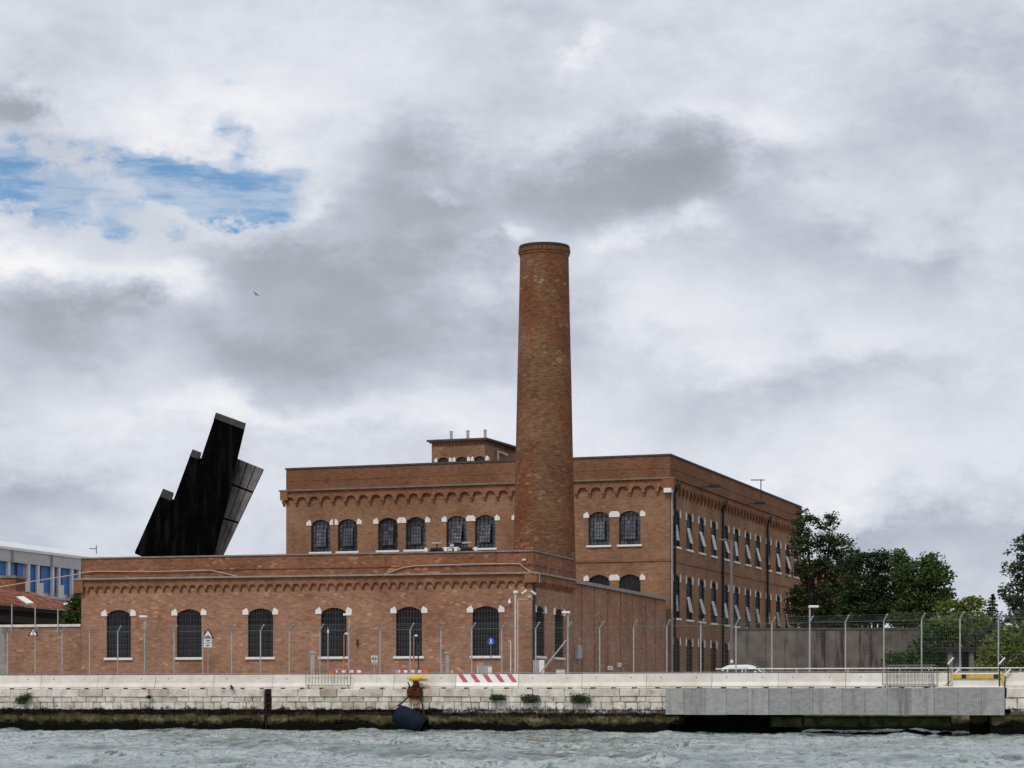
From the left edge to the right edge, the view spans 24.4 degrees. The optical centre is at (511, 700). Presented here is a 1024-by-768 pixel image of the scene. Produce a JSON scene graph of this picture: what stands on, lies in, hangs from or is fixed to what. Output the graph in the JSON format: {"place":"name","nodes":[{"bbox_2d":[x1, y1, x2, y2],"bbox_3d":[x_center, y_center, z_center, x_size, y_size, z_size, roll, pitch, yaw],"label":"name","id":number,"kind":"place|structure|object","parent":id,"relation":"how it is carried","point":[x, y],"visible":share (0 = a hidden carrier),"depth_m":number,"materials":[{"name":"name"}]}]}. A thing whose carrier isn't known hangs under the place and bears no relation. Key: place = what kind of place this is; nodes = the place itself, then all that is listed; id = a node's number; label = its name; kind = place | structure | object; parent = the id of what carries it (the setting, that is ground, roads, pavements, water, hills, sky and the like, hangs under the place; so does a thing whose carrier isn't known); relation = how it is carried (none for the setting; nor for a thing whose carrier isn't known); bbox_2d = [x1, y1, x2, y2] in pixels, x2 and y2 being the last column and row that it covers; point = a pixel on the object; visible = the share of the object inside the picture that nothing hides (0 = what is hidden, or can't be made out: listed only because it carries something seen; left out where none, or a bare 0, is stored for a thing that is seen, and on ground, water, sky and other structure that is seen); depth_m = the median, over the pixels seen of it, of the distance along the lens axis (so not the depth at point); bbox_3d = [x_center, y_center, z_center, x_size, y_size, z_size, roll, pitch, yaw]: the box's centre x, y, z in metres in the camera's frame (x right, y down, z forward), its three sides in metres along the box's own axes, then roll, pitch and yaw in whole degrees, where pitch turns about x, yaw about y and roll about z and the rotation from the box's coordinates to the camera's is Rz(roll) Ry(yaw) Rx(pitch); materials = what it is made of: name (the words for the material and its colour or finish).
{"place":"outdoors","nodes":[
{"label":"outdoors","id":0,"kind":"place"},
{"bbox_2d":[0,541,114,611],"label":"white apartment building","id":1,"kind":"structure","parent":0,"point":[31,563],"depth_m":232.15,"materials":[{"name":"paint"}]},
{"bbox_2d":[135,413,263,555],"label":"leaning black tower","id":2,"kind":"structure","parent":0,"point":[201,512],"depth_m":186.00,"materials":[{"name":"black metal"}]},
{"bbox_2d":[0,688,725,689],"bbox_3d":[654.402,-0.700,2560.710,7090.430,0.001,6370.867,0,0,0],"label":"ground","id":3,"kind":"structure","parent":0,"point":[168,689],"depth_m":146.68,"materials":[{"name":"grey concrete"}]},
{"bbox_2d":[0,575,26,606],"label":"brick shed","id":4,"kind":"structure","parent":3,"relation":"on","point":[9,579],"depth_m":196.00,"materials":[{"name":"brown brick"}]},
{"bbox_2d":[0,675,41,688],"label":"concrete barrier","id":5,"kind":"object","parent":3,"relation":"on","point":[20,681],"visible":1,"depth_m":145.66,"materials":[{"name":"white concrete"}]},
{"bbox_2d":[0,604,80,688],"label":"boundary wall","id":6,"kind":"structure","parent":3,"relation":"on","point":[47,649],"depth_m":163.35,"materials":[{"name":"red brick"}]},
{"bbox_2d":[0,589,80,624],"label":"tiled shed","id":7,"kind":"structure","parent":3,"relation":"on","point":[23,615],"depth_m":179.52,"materials":[{"name":"tile"}]},
{"bbox_2d":[40,675,97,688],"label":"concrete barrier","id":8,"kind":"object","parent":3,"relation":"on","point":[69,681],"visible":1,"depth_m":144.81,"materials":[{"name":"white concrete"}]},
{"bbox_2d":[59,591,80,623],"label":"shrub","id":9,"kind":"object","parent":3,"relation":"on","point":[72,615],"visible":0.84,"depth_m":167.71,"materials":[{"name":"green plant"}]},
{"bbox_2d":[97,675,155,688],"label":"concrete barrier","id":10,"kind":"object","parent":3,"relation":"on","point":[126,681],"visible":1,"depth_m":143.81,"materials":[{"name":"white concrete"}]},
{"bbox_2d":[155,675,213,688],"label":"concrete barrier","id":11,"kind":"object","parent":3,"relation":"on","point":[184,681],"visible":1,"depth_m":142.83,"materials":[{"name":"white concrete"}]},
{"bbox_2d":[204,629,212,646],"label":"hump sign","id":12,"kind":"object","parent":3,"relation":"on","point":[207,634],"visible":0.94,"depth_m":149.95,"materials":[{"name":"white metal"}]},
{"bbox_2d":[213,675,273,688],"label":"concrete barrier","id":13,"kind":"object","parent":3,"relation":"on","point":[246,681],"visible":1,"depth_m":141.86,"materials":[{"name":"white concrete"}]},
{"bbox_2d":[272,675,333,688],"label":"concrete barrier","id":14,"kind":"object","parent":3,"relation":"on","point":[291,681],"visible":1,"depth_m":140.88,"materials":[{"name":"white concrete"}]},
{"bbox_2d":[74,550,577,688],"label":"brick building","id":15,"kind":"structure","parent":3,"relation":"on","point":[276,591],"depth_m":158.30,"materials":[{"name":"brick"}]},
{"bbox_2d":[101,609,135,659],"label":"window","id":16,"kind":"structure","parent":15,"relation":"in","point":[115,619],"depth_m":161.96,"materials":[{"name":"metal"}]},
{"bbox_2d":[171,608,206,659],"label":"window","id":17,"kind":"structure","parent":15,"relation":"in","point":[186,619],"depth_m":160.62,"materials":[{"name":"glass"}]},
{"bbox_2d":[242,608,277,659],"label":"window","id":18,"kind":"structure","parent":15,"relation":"in","point":[258,617],"depth_m":159.30,"materials":[{"name":"metal"}]},
{"bbox_2d":[0,563,539,586],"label":"cable","id":19,"kind":"object","parent":15,"relation":"attached to","point":[235,575],"visible":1,"depth_m":160.15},
{"bbox_2d":[315,607,351,658],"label":"window","id":20,"kind":"structure","parent":15,"relation":"in","point":[330,646],"depth_m":157.94,"materials":[{"name":"glass"}]},
{"bbox_2d":[390,606,426,658],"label":"window","id":21,"kind":"structure","parent":15,"relation":"in","point":[405,617],"depth_m":156.63,"materials":[{"name":"glass"}]},
{"bbox_2d":[467,605,504,658],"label":"window","id":22,"kind":"structure","parent":15,"relation":"in","point":[486,618],"depth_m":155.23,"materials":[{"name":"glass"}]},
{"bbox_2d":[536,606,546,658],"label":"window","id":23,"kind":"structure","parent":15,"relation":"in","point":[539,612],"depth_m":156.10,"materials":[{"name":"glass"}]},
{"bbox_2d":[553,607,565,659],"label":"window","id":24,"kind":"structure","parent":15,"relation":"in","point":[558,614],"depth_m":160.51,"materials":[{"name":"glass"}]},
{"bbox_2d":[0,689,684,732],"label":"quay wall","id":25,"kind":"structure","parent":3,"relation":"on","point":[605,702],"depth_m":139.91,"materials":[{"name":"stone"}]},
{"bbox_2d":[306,670,350,688],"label":"crowd barrier","id":26,"kind":"object","parent":25,"relation":"on","point":[331,680],"visible":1,"depth_m":140.06,"materials":[{"name":"metal"}]},
{"bbox_2d":[0,707,669,720],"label":"seaweed","id":27,"kind":"object","parent":25,"relation":"on","point":[517,714],"visible":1,"depth_m":139.97,"materials":[{"name":"green plant"}]},
{"bbox_2d":[407,676,427,705],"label":"mooring bollard","id":28,"kind":"object","parent":25,"relation":"on","point":[414,691],"visible":1,"depth_m":138.28,"materials":[{"name":"brown metal"}]},
{"bbox_2d":[392,696,428,731],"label":"quay fender","id":29,"kind":"object","parent":28,"relation":"hanging from","point":[406,718],"visible":0.93,"depth_m":137.36,"materials":[{"name":"rubber"}]},
{"bbox_2d":[520,694,539,702],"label":"wall plant","id":30,"kind":"object","parent":25,"relation":"attached to","point":[530,699],"depth_m":136.44,"materials":[{"name":"green plant"}]},
{"bbox_2d":[570,693,590,703],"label":"wall plant","id":31,"kind":"object","parent":25,"relation":"attached to","point":[581,698],"depth_m":135.67,"materials":[{"name":"green plant"}]},
{"bbox_2d":[332,674,394,688],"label":"concrete barrier","id":32,"kind":"object","parent":3,"relation":"on","point":[372,681],"visible":1,"depth_m":139.83,"materials":[{"name":"white concrete"}]},
{"bbox_2d":[393,674,455,688],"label":"concrete barrier","id":33,"kind":"object","parent":3,"relation":"on","point":[439,681],"visible":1,"depth_m":138.81,"materials":[{"name":"white concrete"}]},
{"bbox_2d":[455,674,518,688],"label":"concrete barrier","id":34,"kind":"object","parent":3,"relation":"on","point":[485,681],"visible":1,"depth_m":137.91,"materials":[{"name":"white concrete"}]},
{"bbox_2d":[0,611,1023,688],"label":"security fence","id":35,"kind":"object","parent":3,"relation":"on","point":[501,638],"visible":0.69,"depth_m":145.27,"materials":[{"name":"metal"}]},
{"bbox_2d":[0,667,1023,688],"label":"guard rail","id":36,"kind":"object","parent":3,"relation":"on","point":[899,671],"visible":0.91,"depth_m":135.18,"materials":[{"name":"metal"}]},
{"bbox_2d":[513,591,517,672],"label":"pale pole","id":37,"kind":"object","parent":3,"relation":"on","point":[515,592],"visible":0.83,"depth_m":152.15,"materials":[{"name":"white metal"}]},
{"bbox_2d":[533,660,543,673],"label":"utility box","id":38,"kind":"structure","parent":3,"relation":"on","point":[539,665],"depth_m":152.95,"materials":[{"name":"white paint"}]},
{"bbox_2d":[279,430,805,688],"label":"tall brick building","id":39,"kind":"structure","parent":3,"relation":"on","point":[658,524],"depth_m":201.07,"materials":[{"name":"brick"}]},
{"bbox_2d":[306,519,334,553],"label":"window","id":40,"kind":"structure","parent":39,"relation":"in","point":[321,528],"depth_m":203.99,"materials":[{"name":"glass"}]},
{"bbox_2d":[333,519,361,552],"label":"window","id":41,"kind":"structure","parent":39,"relation":"in","point":[348,527],"depth_m":203.10,"materials":[{"name":"glass"}]},
{"bbox_2d":[373,517,401,551],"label":"window","id":42,"kind":"structure","parent":39,"relation":"in","point":[388,527],"depth_m":201.81,"materials":[{"name":"glass"}]},
{"bbox_2d":[402,516,429,551],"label":"window","id":43,"kind":"structure","parent":39,"relation":"in","point":[416,526],"depth_m":200.93,"materials":[{"name":"glass"}]},
{"bbox_2d":[442,515,470,550],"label":"window","id":44,"kind":"structure","parent":39,"relation":"in","point":[456,525],"depth_m":199.56,"materials":[{"name":"glass"}]},
{"bbox_2d":[471,514,499,549],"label":"window","id":45,"kind":"structure","parent":39,"relation":"in","point":[485,524],"depth_m":198.68,"materials":[{"name":"glass"}]},
{"bbox_2d":[583,511,613,547],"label":"window","id":46,"kind":"structure","parent":39,"relation":"in","point":[599,522],"depth_m":195.27,"materials":[{"name":"glass"}]},
{"bbox_2d":[583,575,613,585],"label":"window","id":47,"kind":"structure","parent":39,"relation":"in","point":[599,579],"depth_m":195.36,"materials":[{"name":"glass"}]},
{"bbox_2d":[614,510,644,546],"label":"window","id":48,"kind":"structure","parent":39,"relation":"in","point":[629,520],"depth_m":194.32,"materials":[{"name":"glass"}]},
{"bbox_2d":[614,574,644,591],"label":"window","id":49,"kind":"structure","parent":39,"relation":"in","point":[629,582],"depth_m":194.46,"materials":[{"name":"glass"}]},
{"bbox_2d":[673,637,680,671],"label":"window","id":50,"kind":"structure","parent":39,"relation":"in","point":[677,642],"depth_m":195.65,"materials":[{"name":"metal"}]},
{"bbox_2d":[673,508,681,549],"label":"window","id":51,"kind":"structure","parent":39,"relation":"in","point":[677,515],"depth_m":195.55,"materials":[{"name":"glass"}]},
{"bbox_2d":[673,573,681,620],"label":"window","id":52,"kind":"structure","parent":39,"relation":"in","point":[677,579],"depth_m":195.55,"materials":[{"name":"glass"}]},
{"bbox_2d":[686,638,692,671],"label":"window","id":53,"kind":"structure","parent":39,"relation":"in","point":[688,646],"depth_m":199.27,"materials":[{"name":"metal"}]},
{"bbox_2d":[686,512,693,552],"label":"window","id":54,"kind":"structure","parent":39,"relation":"in","point":[689,541],"depth_m":199.17,"materials":[{"name":"glass"}]},
{"bbox_2d":[686,575,693,621],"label":"window","id":55,"kind":"structure","parent":39,"relation":"in","point":[689,610],"depth_m":199.27,"materials":[{"name":"glass"}]},
{"bbox_2d":[698,515,705,555],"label":"window","id":56,"kind":"structure","parent":39,"relation":"in","point":[701,526],"depth_m":203.34,"materials":[{"name":"glass"}]},
{"bbox_2d":[698,578,705,623],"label":"window","id":57,"kind":"structure","parent":39,"relation":"in","point":[702,611],"depth_m":203.34,"materials":[{"name":"glass"}]},
{"bbox_2d":[710,641,716,671],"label":"window","id":58,"kind":"structure","parent":39,"relation":"in","point":[713,649],"depth_m":208.17,"materials":[{"name":"metal"}]},
{"bbox_2d":[710,521,717,558],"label":"window","id":59,"kind":"structure","parent":39,"relation":"in","point":[713,529],"depth_m":207.71,"materials":[{"name":"glass"}]},
{"bbox_2d":[710,581,717,624],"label":"window","id":60,"kind":"structure","parent":39,"relation":"in","point":[713,589],"depth_m":207.71,"materials":[{"name":"glass"}]},
{"bbox_2d":[724,525,729,561],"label":"window","id":61,"kind":"structure","parent":39,"relation":"in","point":[726,549],"depth_m":212.61,"materials":[{"name":"glass"}]},
{"bbox_2d":[724,584,729,626],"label":"window","id":62,"kind":"structure","parent":39,"relation":"in","point":[726,591],"depth_m":212.64,"materials":[{"name":"glass"}]},
{"bbox_2d":[733,528,740,563],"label":"window","id":63,"kind":"structure","parent":39,"relation":"in","point":[735,532],"depth_m":216.25,"materials":[{"name":"glass"}]},
{"bbox_2d":[733,586,740,627],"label":"window","id":64,"kind":"structure","parent":39,"relation":"in","point":[736,613],"depth_m":216.25,"materials":[{"name":"glass"}]},
{"bbox_2d":[745,587,750,627],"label":"window","id":65,"kind":"structure","parent":39,"relation":"in","point":[747,616],"depth_m":220.78,"materials":[{"name":"glass"}]},
{"bbox_2d":[745,530,751,566],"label":"window","id":66,"kind":"structure","parent":39,"relation":"in","point":[747,554],"depth_m":220.78,"materials":[{"name":"glass"}]},
{"bbox_2d":[755,590,760,627],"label":"window","id":67,"kind":"structure","parent":39,"relation":"in","point":[757,599],"depth_m":225.08,"materials":[{"name":"glass"}]},
{"bbox_2d":[755,533,761,569],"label":"window","id":68,"kind":"structure","parent":39,"relation":"in","point":[757,543],"depth_m":225.08,"materials":[{"name":"glass"}]},
{"bbox_2d":[776,594,780,627],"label":"window","id":69,"kind":"structure","parent":39,"relation":"in","point":[778,600],"depth_m":234.11,"materials":[{"name":"glass"}]},
{"bbox_2d":[776,540,781,574],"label":"window","id":70,"kind":"structure","parent":39,"relation":"in","point":[778,547],"depth_m":234.11,"materials":[{"name":"glass"}]},
{"bbox_2d":[785,543,790,576],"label":"window","id":71,"kind":"structure","parent":39,"relation":"in","point":[787,564],"depth_m":238.49,"materials":[{"name":"glass"}]},
{"bbox_2d":[513,242,575,578],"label":"brick chimney","id":72,"kind":"object","parent":3,"relation":"on","point":[544,519],"visible":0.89,"depth_m":165.63,"materials":[{"name":"brown brick"}]},
{"bbox_2d":[518,674,582,688],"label":"concrete barrier","id":73,"kind":"object","parent":3,"relation":"on","point":[548,681],"visible":1,"depth_m":136.91,"materials":[{"name":"white concrete"}]},
{"bbox_2d":[582,674,646,688],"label":"concrete barrier","id":74,"kind":"object","parent":3,"relation":"on","point":[591,681],"visible":1,"depth_m":135.94,"materials":[{"name":"white concrete"}]},
{"bbox_2d":[573,580,668,688],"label":"link wall","id":75,"kind":"structure","parent":3,"relation":"on","point":[595,605],"depth_m":176.42,"materials":[{"name":"brick"}]},
{"bbox_2d":[646,673,711,687],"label":"concrete barrier","id":76,"kind":"object","parent":3,"relation":"on","point":[677,680],"visible":1,"depth_m":134.93,"materials":[{"name":"white concrete"}]},
{"bbox_2d":[718,539,732,664],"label":"street lamp","id":77,"kind":"object","parent":3,"relation":"on","point":[731,600],"visible":0.86,"depth_m":151.93,"materials":[{"name":"grey metal"}]},
{"bbox_2d":[719,665,768,687],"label":"parked car","id":78,"kind":"object","parent":3,"relation":"on","point":[739,666],"visible":0.23,"depth_m":144.40,"materials":[{"name":"white paint"}]},
{"bbox_2d":[712,673,778,687],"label":"concrete barrier","id":79,"kind":"object","parent":3,"relation":"on","point":[743,680],"visible":1,"depth_m":133.96,"materials":[{"name":"white concrete"}]},
{"bbox_2d":[778,673,845,687],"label":"concrete barrier","id":80,"kind":"object","parent":3,"relation":"on","point":[814,680],"visible":1,"depth_m":132.93,"materials":[{"name":"white concrete"}]},
{"bbox_2d":[779,507,859,627],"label":"broadleaf tree","id":81,"kind":"object","parent":3,"relation":"on","point":[820,595],"visible":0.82,"depth_m":213.43,"materials":[{"name":"green plant"}]},
{"bbox_2d":[733,628,922,687],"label":"concrete wall","id":82,"kind":"structure","parent":3,"relation":"on","point":[858,647],"depth_m":176.01,"materials":[{"name":"grey concrete"}]},
{"bbox_2d":[827,547,905,627],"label":"broadleaf tree","id":83,"kind":"object","parent":3,"relation":"on","point":[872,597],"visible":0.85,"depth_m":203.17,"materials":[{"name":"green plant"}]},
{"bbox_2d":[846,673,913,687],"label":"concrete barrier","id":84,"kind":"object","parent":3,"relation":"on","point":[865,680],"visible":1,"depth_m":132.04,"materials":[{"name":"white concrete"}]},
{"bbox_2d":[879,628,939,687],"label":"shrub","id":85,"kind":"object","parent":3,"relation":"on","point":[912,657],"visible":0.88,"depth_m":169.69,"materials":[{"name":"green plant"}]},
{"bbox_2d":[885,548,958,687],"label":"broadleaf tree","id":86,"kind":"object","parent":3,"relation":"on","point":[928,581],"visible":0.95,"depth_m":198.84,"materials":[{"name":"green plant"}]},
{"bbox_2d":[914,673,952,687],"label":"concrete barrier","id":87,"kind":"object","parent":3,"relation":"on","point":[940,679],"visible":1,"depth_m":131.22,"materials":[{"name":"white concrete"}]},
{"bbox_2d":[919,619,975,672],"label":"shrub","id":88,"kind":"object","parent":3,"relation":"on","point":[952,635],"visible":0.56,"depth_m":171.66,"materials":[{"name":"green plant"}]},
{"bbox_2d":[918,595,993,646],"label":"young tree","id":89,"kind":"object","parent":3,"relation":"on","point":[967,606],"visible":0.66,"depth_m":191.19,"materials":[{"name":"green plant"}]},
{"bbox_2d":[937,647,983,672],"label":"garden kiosk","id":90,"kind":"object","parent":3,"relation":"on","point":[968,656],"visible":0.42,"depth_m":166.60,"materials":[{"name":"metal"}]},
{"bbox_2d":[962,652,975,672],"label":"doorway","id":91,"kind":"structure","parent":90,"relation":"in","point":[965,655],"depth_m":167.18,"materials":[{"name":"black"}]},
{"bbox_2d":[954,623,1017,664],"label":"shrub","id":92,"kind":"object","parent":3,"relation":"on","point":[989,628],"visible":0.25,"depth_m":183.66,"materials":[{"name":"green plant"}]},
{"bbox_2d":[986,594,1005,645],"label":"conifer","id":93,"kind":"object","parent":3,"relation":"on","point":[992,609],"visible":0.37,"depth_m":214.90,"materials":[{"name":"green plant"}]},
{"bbox_2d":[973,621,1023,672],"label":"shrub","id":94,"kind":"object","parent":3,"relation":"on","point":[1009,644],"visible":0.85,"depth_m":162.61,"materials":[{"name":"green plant"}]},
{"bbox_2d":[989,688,1023,734],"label":"quay wall","id":95,"kind":"structure","parent":3,"relation":"on","point":[1010,721],"depth_m":129.67,"materials":[{"name":"stone"}]},
{"bbox_2d":[997,533,1023,642],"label":"tree","id":96,"kind":"object","parent":3,"relation":"on","point":[1015,601],"visible":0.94,"depth_m":181.84,"materials":[{"name":"green plant"}]},
{"bbox_2d":[1003,672,1023,687],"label":"concrete barrier","id":97,"kind":"object","parent":3,"relation":"on","point":[1014,680],"visible":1,"depth_m":130.05,"materials":[{"name":"white concrete"}]},
{"bbox_2d":[0,727,1023,767],"bbox_3d":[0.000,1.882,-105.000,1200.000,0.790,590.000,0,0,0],"label":"water","id":98,"kind":"structure","parent":0,"point":[428,748],"depth_m":85.55,"materials":[{"name":"grey liquid"}]},
{"bbox_2d":[666,688,1004,734],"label":"concrete platform","id":99,"kind":"structure","parent":98,"relation":"in","point":[750,710],"depth_m":132.44,"materials":[{"name":"grey concrete"}]},
{"bbox_2d":[882,667,931,687],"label":"crowd barrier","id":100,"kind":"object","parent":99,"relation":"on","point":[903,676],"visible":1,"depth_m":131.32,"materials":[{"name":"metal"}]},
{"bbox_2d":[887,665,936,687],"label":"crowd barrier","id":101,"kind":"object","parent":99,"relation":"on","point":[915,672],"visible":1,"depth_m":131.27,"materials":[{"name":"metal"}]},
{"bbox_2d":[939,672,1003,687],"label":"yellow gate","id":102,"kind":"structure","parent":99,"relation":"on","point":[975,680],"depth_m":130.22,"materials":[{"name":"paint"}]},
{"bbox_2d":[0,0,1023,687],"label":"sky","id":103,"kind":"structure","parent":0,"point":[793,230],"materials":[{"name":"grey"}]},
{"bbox_2d":[802,715,968,731],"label":"canal wall","id":104,"kind":"structure","parent":0,"point":[959,722],"depth_m":151.65,"materials":[{"name":"stone"}]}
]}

